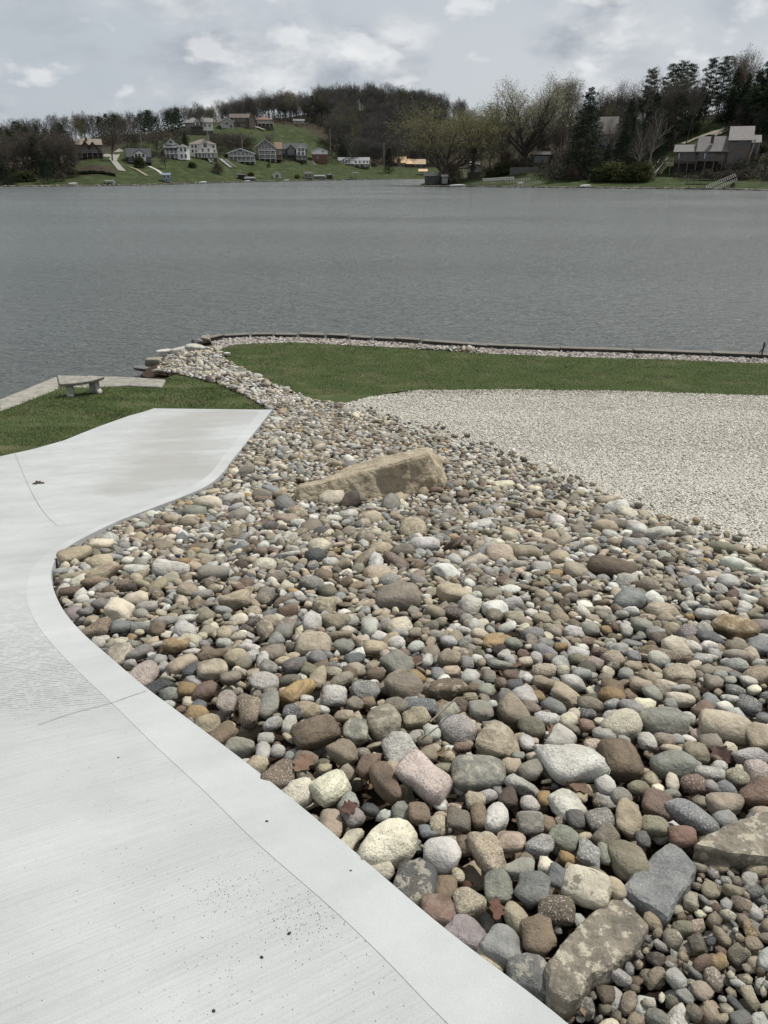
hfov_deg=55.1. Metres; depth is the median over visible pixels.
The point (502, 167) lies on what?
shrub
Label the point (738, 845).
stone slab
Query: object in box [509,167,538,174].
terrace wall
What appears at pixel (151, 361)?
rock
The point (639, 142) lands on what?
bare tree
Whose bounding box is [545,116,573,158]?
bare tree
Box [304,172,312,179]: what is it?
shed
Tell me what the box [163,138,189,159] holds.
house
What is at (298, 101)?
bare tree
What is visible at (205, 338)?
rock
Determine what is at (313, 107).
pine tree
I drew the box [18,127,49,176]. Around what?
bare tree
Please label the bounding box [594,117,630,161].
bare tree
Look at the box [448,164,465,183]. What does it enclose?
shrub
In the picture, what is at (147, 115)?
pine tree
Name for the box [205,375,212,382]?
cobblestone
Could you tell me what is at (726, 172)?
shrub
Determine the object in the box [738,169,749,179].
shrub
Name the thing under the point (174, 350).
rock
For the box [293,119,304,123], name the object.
house
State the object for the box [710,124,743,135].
path
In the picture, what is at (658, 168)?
stairs
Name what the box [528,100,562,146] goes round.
bare tree
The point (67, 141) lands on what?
pine tree
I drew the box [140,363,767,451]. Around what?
ground
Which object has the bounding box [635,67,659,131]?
pine tree
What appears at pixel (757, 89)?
pine tree
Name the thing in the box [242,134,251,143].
bare tree
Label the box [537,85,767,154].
woods
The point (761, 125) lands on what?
spruce tree
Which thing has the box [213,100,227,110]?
bare tree
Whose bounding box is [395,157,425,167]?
house
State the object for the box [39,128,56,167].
pine tree
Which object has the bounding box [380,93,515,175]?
bare tree
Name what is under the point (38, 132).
bare tree
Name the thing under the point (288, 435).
cobblestone
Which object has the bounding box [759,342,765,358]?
mooring post
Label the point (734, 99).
spruce tree
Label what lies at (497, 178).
dock section
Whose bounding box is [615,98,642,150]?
spruce tree
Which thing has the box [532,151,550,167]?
shed
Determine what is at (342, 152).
spruce tree
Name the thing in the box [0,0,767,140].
sky
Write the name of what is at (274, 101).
bare tree
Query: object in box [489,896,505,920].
dead leaf
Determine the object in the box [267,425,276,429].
cobblestone
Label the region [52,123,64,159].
pine tree
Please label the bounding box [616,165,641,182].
shrub
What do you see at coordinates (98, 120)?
pine tree
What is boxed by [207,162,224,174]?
shrub
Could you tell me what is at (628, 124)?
spruce tree
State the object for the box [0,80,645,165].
woods
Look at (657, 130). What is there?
bare tree
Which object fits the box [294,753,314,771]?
dead leaf
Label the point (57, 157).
bare tree
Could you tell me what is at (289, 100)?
bare tree
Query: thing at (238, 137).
bare tree
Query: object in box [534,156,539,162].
window
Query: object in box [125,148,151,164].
house
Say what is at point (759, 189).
shore stones
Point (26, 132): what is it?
pine tree
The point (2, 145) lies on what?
bare tree
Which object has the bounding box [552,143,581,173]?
bare tree
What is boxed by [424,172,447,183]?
shed
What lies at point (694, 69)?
pine tree
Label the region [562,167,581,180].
shrub
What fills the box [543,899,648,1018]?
stone slab
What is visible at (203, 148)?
house
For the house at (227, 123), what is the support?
on the hills
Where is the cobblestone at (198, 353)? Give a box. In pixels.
[195,351,201,356]
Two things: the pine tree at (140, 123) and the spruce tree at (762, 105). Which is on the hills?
the pine tree at (140, 123)
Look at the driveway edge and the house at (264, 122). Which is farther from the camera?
the house at (264, 122)
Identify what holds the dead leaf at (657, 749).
on the river stones
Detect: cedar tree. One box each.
[38,159,56,183]
[383,148,394,173]
[646,132,666,169]
[723,67,743,116]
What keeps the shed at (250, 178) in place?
on the hills
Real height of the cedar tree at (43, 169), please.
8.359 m
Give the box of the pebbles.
[563,860,767,1023]
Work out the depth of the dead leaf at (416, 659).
3.25 m
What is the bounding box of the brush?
[0,105,767,181]
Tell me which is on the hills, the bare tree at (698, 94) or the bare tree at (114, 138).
the bare tree at (114, 138)
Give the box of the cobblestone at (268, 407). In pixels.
[266,405,274,409]
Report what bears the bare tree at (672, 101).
on the headland
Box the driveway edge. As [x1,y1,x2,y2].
[26,410,567,1023]
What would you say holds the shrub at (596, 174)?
on the headland
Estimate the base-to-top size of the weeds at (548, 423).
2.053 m
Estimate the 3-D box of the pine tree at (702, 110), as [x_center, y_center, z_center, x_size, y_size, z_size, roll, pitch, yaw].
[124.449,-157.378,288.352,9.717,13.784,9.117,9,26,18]
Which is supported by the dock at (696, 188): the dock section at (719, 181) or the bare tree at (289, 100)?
the dock section at (719, 181)
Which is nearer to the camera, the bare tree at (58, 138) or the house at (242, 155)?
the bare tree at (58, 138)
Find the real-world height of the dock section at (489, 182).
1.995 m
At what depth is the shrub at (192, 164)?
329.67 m
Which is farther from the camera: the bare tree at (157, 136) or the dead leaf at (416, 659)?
the bare tree at (157, 136)
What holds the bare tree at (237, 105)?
on the hills
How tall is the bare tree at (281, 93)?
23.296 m
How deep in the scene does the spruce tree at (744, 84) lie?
285.71 m
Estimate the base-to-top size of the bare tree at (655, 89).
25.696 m
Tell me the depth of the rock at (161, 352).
23.43 m
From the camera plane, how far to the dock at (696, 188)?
223.03 m
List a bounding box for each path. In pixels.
[109,142,124,170]
[682,130,717,143]
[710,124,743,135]
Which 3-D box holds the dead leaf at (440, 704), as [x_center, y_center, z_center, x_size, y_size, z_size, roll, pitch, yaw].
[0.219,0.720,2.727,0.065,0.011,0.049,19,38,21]
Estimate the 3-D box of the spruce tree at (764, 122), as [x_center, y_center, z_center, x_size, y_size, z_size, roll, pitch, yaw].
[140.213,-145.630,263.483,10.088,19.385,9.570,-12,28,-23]
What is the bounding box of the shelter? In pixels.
[418,169,427,171]
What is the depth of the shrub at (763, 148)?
251.28 m
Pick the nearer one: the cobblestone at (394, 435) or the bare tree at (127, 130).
the cobblestone at (394, 435)
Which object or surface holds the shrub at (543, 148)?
on the headland
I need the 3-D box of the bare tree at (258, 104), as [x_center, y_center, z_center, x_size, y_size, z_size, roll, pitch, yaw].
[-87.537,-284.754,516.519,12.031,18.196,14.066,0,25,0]
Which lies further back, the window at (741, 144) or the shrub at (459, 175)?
the shrub at (459, 175)
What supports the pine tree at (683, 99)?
on the headland
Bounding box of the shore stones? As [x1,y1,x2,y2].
[0,178,767,190]
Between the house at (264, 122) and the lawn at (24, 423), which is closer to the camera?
the lawn at (24, 423)
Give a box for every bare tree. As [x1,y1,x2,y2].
[0,126,16,171]
[0,130,26,171]
[0,132,16,179]
[8,124,34,171]
[9,132,30,169]
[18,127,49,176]
[27,134,52,174]
[28,122,52,146]
[34,121,62,171]
[40,131,66,171]
[47,124,65,165]
[50,127,83,174]
[62,132,80,168]
[62,136,80,167]
[83,120,98,136]
[93,118,123,160]
[116,120,139,145]
[128,126,139,143]
[141,123,175,154]
[156,153,170,168]
[211,107,222,119]
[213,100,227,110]
[213,132,222,143]
[220,131,230,142]
[227,96,238,108]
[231,100,249,112]
[232,130,245,147]
[236,94,249,113]
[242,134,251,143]
[251,93,266,114]
[253,87,279,117]
[265,134,272,143]
[266,92,281,118]
[272,87,287,103]
[281,88,310,117]
[282,92,298,123]
[327,132,338,148]
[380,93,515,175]
[441,100,526,178]
[472,71,576,166]
[480,137,511,166]
[483,121,525,156]
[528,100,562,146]
[530,128,551,150]
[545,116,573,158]
[550,76,586,150]
[552,73,585,131]
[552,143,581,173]
[590,86,615,116]
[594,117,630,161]
[598,79,639,116]
[621,76,650,118]
[628,123,659,162]
[641,104,677,164]
[643,69,681,113]
[643,72,694,139]
[659,78,685,144]
[685,76,711,144]
[685,88,701,138]
[719,44,764,83]
[731,60,763,95]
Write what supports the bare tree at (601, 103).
on the headland
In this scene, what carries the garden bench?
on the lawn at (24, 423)
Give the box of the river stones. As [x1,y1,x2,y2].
[52,345,767,1002]
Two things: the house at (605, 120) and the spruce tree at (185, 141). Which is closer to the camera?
the house at (605, 120)
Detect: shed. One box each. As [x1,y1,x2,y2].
[161,173,170,180]
[237,173,244,178]
[244,177,255,180]
[272,171,280,178]
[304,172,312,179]
[314,175,324,179]
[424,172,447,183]
[441,174,448,183]
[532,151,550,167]
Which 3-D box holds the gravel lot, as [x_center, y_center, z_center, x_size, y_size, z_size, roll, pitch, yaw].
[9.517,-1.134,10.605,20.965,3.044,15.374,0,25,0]
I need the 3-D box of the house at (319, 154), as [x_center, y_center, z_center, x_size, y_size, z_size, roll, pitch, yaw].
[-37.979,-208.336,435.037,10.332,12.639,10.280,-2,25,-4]
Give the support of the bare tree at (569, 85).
on the headland
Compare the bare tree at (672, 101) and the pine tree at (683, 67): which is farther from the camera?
the pine tree at (683, 67)
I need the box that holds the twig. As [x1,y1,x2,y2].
[429,696,481,722]
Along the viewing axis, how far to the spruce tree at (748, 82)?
282.92 m
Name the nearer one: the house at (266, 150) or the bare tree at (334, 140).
the house at (266, 150)
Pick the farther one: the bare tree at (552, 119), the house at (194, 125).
the house at (194, 125)
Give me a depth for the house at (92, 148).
313.61 m
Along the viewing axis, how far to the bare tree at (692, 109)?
280.00 m
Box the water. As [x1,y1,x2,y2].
[0,179,767,398]
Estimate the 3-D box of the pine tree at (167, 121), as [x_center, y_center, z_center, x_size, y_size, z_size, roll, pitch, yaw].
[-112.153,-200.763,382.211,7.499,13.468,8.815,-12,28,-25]
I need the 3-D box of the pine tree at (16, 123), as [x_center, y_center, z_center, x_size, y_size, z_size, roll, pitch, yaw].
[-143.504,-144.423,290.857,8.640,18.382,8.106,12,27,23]
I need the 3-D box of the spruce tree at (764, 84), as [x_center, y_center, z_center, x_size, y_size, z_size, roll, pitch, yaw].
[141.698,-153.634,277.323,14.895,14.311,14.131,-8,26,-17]
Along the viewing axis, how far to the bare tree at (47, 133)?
281.86 m
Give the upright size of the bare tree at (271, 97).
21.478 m
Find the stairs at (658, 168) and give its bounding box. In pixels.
[650,157,667,178]
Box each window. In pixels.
[426,176,432,181]
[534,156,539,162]
[539,156,543,162]
[686,153,694,160]
[708,153,714,159]
[733,154,742,159]
[737,141,745,147]
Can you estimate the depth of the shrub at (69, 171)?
280.93 m
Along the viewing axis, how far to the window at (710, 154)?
253.81 m
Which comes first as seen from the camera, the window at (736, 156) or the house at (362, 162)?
the window at (736, 156)
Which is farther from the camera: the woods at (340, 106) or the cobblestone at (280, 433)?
the woods at (340, 106)
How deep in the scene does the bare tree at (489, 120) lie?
269.80 m
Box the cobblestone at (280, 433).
[273,431,285,436]
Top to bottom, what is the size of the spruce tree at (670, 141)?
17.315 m
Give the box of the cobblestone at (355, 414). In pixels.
[351,412,359,417]
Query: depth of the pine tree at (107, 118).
371.06 m
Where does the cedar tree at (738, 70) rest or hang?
on the headland
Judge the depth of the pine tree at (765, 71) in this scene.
277.77 m
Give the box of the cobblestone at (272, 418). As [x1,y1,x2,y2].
[270,416,279,421]
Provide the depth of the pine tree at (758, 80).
278.12 m
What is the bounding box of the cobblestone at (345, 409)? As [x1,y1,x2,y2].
[340,406,350,411]
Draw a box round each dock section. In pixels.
[472,180,504,185]
[483,177,513,180]
[706,174,735,187]
[714,178,737,189]
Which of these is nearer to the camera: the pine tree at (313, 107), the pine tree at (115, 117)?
the pine tree at (115, 117)
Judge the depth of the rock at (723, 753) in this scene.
2.38 m
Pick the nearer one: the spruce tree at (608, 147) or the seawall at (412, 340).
the seawall at (412, 340)
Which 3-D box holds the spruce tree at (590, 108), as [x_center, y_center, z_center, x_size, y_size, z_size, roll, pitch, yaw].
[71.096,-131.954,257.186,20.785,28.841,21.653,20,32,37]
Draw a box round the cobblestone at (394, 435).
[389,433,399,437]
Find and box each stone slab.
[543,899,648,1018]
[625,843,695,940]
[692,811,767,880]
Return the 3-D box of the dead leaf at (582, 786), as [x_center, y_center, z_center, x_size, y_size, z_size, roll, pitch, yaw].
[0.583,0.816,2.188,0.079,0.014,0.061,19,20,8]
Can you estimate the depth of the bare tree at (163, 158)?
315.48 m
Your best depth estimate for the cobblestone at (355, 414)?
14.26 m
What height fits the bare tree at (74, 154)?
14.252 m
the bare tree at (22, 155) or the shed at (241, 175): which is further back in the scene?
the shed at (241, 175)
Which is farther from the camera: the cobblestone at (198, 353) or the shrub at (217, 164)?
the shrub at (217, 164)
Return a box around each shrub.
[9,173,22,182]
[15,169,39,181]
[54,172,66,181]
[64,166,78,176]
[132,155,146,167]
[188,161,196,167]
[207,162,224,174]
[432,159,458,184]
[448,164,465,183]
[484,169,496,177]
[491,160,514,174]
[493,149,520,168]
[538,144,554,159]
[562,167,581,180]
[587,167,610,182]
[594,160,631,181]
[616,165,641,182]
[628,160,657,182]
[699,169,716,180]
[717,170,735,180]
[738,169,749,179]
[759,144,767,151]
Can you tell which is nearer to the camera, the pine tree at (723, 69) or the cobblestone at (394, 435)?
the cobblestone at (394, 435)
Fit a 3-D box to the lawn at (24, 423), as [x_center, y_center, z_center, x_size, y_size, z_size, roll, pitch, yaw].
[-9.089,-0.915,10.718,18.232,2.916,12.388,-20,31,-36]
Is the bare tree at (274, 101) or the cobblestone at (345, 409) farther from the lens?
the bare tree at (274, 101)
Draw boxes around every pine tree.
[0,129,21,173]
[10,120,30,165]
[21,126,33,165]
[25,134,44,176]
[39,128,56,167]
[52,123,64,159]
[62,130,79,161]
[94,116,105,138]
[101,113,113,138]
[109,114,121,142]
[134,113,146,141]
[143,110,154,139]
[153,117,161,131]
[162,111,174,136]
[171,107,185,133]
[310,96,315,121]
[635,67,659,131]
[661,63,680,98]
[661,92,696,148]
[671,60,692,107]
[678,63,700,108]
[691,91,713,126]
[697,57,721,121]
[704,55,736,119]
[740,86,765,125]
[747,68,765,104]
[753,61,767,95]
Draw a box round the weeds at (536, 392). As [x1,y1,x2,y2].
[386,388,748,397]
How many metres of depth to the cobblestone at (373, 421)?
13.55 m
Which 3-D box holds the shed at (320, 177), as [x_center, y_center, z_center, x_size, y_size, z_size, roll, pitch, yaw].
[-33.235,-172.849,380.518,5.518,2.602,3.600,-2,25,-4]
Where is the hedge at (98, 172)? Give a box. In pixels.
[66,170,115,176]
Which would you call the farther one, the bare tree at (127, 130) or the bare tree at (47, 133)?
the bare tree at (127, 130)
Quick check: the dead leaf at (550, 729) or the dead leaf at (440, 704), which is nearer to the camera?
the dead leaf at (550, 729)
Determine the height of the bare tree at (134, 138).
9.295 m
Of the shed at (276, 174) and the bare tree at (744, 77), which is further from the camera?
the shed at (276, 174)
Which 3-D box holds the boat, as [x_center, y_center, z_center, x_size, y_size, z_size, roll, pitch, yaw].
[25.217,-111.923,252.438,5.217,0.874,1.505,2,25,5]
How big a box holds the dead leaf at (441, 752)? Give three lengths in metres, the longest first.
0.072 x 0.054 x 0.016 m
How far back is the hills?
374.32 m
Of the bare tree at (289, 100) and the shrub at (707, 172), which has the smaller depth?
the shrub at (707, 172)
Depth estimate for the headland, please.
257.53 m
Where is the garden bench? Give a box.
[60,376,103,396]
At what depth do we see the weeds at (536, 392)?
17.71 m
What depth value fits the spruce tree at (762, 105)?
268.75 m
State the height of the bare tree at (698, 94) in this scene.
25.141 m
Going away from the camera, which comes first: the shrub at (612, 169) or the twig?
the twig
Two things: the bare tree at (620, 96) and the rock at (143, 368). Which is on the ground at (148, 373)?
the rock at (143, 368)
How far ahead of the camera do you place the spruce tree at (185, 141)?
364.68 m
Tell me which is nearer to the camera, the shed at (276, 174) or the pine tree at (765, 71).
the pine tree at (765, 71)
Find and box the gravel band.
[210,336,767,362]
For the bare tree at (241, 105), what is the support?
on the hills
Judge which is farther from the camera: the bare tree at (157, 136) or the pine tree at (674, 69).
the bare tree at (157, 136)
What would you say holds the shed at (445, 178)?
on the headland
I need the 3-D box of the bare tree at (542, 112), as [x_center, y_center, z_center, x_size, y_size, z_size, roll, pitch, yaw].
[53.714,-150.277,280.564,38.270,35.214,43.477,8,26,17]
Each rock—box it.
[133,365,147,371]
[145,357,162,366]
[155,349,170,356]
[170,346,189,353]
[185,343,205,350]
[191,338,202,344]
[201,334,210,343]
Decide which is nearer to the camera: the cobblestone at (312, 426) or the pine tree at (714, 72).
the cobblestone at (312, 426)
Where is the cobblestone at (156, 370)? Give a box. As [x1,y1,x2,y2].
[151,369,161,372]
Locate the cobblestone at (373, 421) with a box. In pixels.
[369,419,382,423]
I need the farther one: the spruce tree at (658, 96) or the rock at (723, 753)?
the spruce tree at (658, 96)
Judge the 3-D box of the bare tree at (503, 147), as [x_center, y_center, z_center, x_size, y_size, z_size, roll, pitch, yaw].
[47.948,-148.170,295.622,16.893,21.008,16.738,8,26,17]
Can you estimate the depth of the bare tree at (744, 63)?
294.56 m
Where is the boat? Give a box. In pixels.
[450,184,464,186]
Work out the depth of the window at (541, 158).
276.96 m
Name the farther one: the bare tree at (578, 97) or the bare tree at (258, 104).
the bare tree at (258, 104)
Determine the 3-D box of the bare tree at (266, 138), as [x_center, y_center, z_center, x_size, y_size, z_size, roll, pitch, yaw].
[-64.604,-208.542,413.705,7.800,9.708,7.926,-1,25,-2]
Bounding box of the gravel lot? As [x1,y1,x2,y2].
[352,390,767,542]
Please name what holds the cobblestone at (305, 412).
on the river stones
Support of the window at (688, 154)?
in the house at (740, 142)
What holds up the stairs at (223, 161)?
on the hills
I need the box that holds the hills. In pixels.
[0,112,593,186]
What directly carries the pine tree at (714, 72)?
on the headland
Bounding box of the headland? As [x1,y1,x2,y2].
[420,113,767,190]
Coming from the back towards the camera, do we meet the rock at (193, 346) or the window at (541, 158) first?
the window at (541, 158)
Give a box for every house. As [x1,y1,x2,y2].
[75,137,103,158]
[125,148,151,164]
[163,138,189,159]
[184,118,213,134]
[188,138,217,162]
[219,117,234,128]
[226,148,255,164]
[229,113,254,128]
[254,139,282,162]
[255,116,273,130]
[282,143,306,163]
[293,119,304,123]
[311,147,327,164]
[338,157,370,168]
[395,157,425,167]
[467,161,481,177]
[595,117,618,152]
[660,126,761,174]
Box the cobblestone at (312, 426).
[309,424,323,428]
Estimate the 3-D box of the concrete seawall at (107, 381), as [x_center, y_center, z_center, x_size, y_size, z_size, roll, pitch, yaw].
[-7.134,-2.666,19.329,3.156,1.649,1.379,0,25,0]
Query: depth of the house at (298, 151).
408.81 m
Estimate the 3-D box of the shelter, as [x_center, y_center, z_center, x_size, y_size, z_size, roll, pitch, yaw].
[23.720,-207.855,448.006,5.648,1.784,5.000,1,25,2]
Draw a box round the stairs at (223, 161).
[218,158,231,166]
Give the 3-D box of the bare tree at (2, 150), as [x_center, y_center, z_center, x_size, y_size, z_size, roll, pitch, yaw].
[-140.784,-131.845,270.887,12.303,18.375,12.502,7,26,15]
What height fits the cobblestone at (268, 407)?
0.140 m
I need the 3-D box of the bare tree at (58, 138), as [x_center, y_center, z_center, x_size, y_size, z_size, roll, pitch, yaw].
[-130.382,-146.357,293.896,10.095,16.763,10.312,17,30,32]
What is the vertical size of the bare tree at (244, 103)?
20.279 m
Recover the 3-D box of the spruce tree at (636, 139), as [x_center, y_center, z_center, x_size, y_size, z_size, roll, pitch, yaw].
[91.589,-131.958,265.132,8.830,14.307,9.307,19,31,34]
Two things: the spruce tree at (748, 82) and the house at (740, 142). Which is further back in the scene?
the spruce tree at (748, 82)
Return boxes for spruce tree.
[0,161,18,184]
[32,123,48,164]
[180,132,188,145]
[335,135,349,156]
[550,87,611,177]
[600,144,613,169]
[612,115,635,166]
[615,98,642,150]
[624,124,647,163]
[633,92,672,151]
[649,98,680,146]
[678,99,701,133]
[712,86,743,121]
[726,83,747,118]
[730,73,752,118]
[739,83,765,124]
[750,82,767,128]
[755,102,767,133]
[755,106,767,134]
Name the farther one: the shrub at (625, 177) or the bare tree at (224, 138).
the bare tree at (224, 138)
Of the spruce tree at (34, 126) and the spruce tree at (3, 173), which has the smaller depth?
the spruce tree at (3, 173)
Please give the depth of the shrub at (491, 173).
275.72 m
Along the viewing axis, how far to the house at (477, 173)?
285.26 m
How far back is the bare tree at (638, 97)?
305.63 m
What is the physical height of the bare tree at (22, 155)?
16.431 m
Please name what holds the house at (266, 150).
on the hills
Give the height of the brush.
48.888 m
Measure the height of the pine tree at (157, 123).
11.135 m
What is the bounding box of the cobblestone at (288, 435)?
[285,433,291,438]
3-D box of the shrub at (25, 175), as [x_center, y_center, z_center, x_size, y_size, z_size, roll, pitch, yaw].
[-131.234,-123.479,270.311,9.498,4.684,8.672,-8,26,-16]
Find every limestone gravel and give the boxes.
[468,444,767,551]
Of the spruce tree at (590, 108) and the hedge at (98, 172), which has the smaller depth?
the spruce tree at (590, 108)
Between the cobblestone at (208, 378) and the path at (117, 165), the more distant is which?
the path at (117, 165)
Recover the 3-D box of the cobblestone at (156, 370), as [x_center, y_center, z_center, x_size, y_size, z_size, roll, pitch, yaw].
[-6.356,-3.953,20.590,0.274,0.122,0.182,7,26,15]
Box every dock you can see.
[684,187,712,189]
[687,178,708,181]
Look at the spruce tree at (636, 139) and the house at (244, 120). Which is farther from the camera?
the house at (244, 120)
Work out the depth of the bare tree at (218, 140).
384.28 m
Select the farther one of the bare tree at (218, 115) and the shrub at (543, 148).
the bare tree at (218, 115)
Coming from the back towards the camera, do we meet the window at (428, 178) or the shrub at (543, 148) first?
the shrub at (543, 148)
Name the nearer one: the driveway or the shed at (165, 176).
the driveway
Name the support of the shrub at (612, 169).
on the headland
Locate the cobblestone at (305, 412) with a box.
[297,410,309,415]
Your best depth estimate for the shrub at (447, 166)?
260.47 m
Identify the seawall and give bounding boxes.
[0,377,57,410]
[57,375,165,387]
[200,332,767,358]
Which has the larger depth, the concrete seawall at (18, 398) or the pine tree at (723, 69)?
the pine tree at (723, 69)
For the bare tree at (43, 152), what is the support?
on the hills
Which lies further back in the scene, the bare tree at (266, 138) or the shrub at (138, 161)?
the bare tree at (266, 138)
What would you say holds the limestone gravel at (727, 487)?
on the gravel lot
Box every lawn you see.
[0,374,265,455]
[221,342,767,402]
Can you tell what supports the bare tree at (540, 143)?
on the headland
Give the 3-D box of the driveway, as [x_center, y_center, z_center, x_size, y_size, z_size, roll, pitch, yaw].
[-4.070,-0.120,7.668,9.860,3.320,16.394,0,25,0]
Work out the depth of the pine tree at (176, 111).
389.81 m
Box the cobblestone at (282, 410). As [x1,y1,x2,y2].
[277,408,286,412]
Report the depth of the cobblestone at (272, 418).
13.68 m
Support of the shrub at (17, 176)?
on the hills
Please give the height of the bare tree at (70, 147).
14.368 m
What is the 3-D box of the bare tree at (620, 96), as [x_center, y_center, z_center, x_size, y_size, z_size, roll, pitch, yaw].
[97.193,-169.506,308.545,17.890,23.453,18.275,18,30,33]
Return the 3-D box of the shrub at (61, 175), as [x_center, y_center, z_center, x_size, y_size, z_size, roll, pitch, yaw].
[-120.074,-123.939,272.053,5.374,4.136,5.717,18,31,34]
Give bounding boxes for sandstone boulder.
[293,447,447,503]
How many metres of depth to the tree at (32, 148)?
276.41 m
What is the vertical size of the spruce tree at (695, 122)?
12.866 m
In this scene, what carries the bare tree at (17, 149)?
on the hills
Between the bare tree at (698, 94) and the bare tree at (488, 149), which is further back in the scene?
the bare tree at (488, 149)
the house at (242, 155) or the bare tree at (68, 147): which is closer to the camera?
the bare tree at (68, 147)
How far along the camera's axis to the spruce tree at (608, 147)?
253.87 m
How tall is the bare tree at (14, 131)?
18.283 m
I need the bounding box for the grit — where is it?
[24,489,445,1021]
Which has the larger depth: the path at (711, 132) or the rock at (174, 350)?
the path at (711, 132)
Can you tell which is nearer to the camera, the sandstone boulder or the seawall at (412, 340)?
the sandstone boulder
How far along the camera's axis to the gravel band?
23.54 m
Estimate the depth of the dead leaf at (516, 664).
3.19 m
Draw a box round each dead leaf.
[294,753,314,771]
[340,799,357,814]
[412,655,422,663]
[437,701,445,707]
[438,747,456,757]
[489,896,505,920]
[511,661,522,667]
[547,723,553,735]
[567,780,592,793]
[646,745,661,752]
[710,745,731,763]
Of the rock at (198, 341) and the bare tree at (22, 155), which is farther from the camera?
the bare tree at (22, 155)
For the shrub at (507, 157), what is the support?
on the headland
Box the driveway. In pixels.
[0,408,446,1023]
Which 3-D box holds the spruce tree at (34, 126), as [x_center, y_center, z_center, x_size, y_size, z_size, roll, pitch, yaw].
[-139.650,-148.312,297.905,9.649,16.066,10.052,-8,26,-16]
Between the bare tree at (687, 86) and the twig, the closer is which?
the twig
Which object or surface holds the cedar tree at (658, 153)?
on the headland
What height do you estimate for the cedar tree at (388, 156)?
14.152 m
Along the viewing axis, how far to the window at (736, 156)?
250.67 m
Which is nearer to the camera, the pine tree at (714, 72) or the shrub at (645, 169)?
the shrub at (645, 169)
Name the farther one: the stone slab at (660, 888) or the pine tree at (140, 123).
the pine tree at (140, 123)
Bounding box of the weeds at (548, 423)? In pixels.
[410,391,766,478]

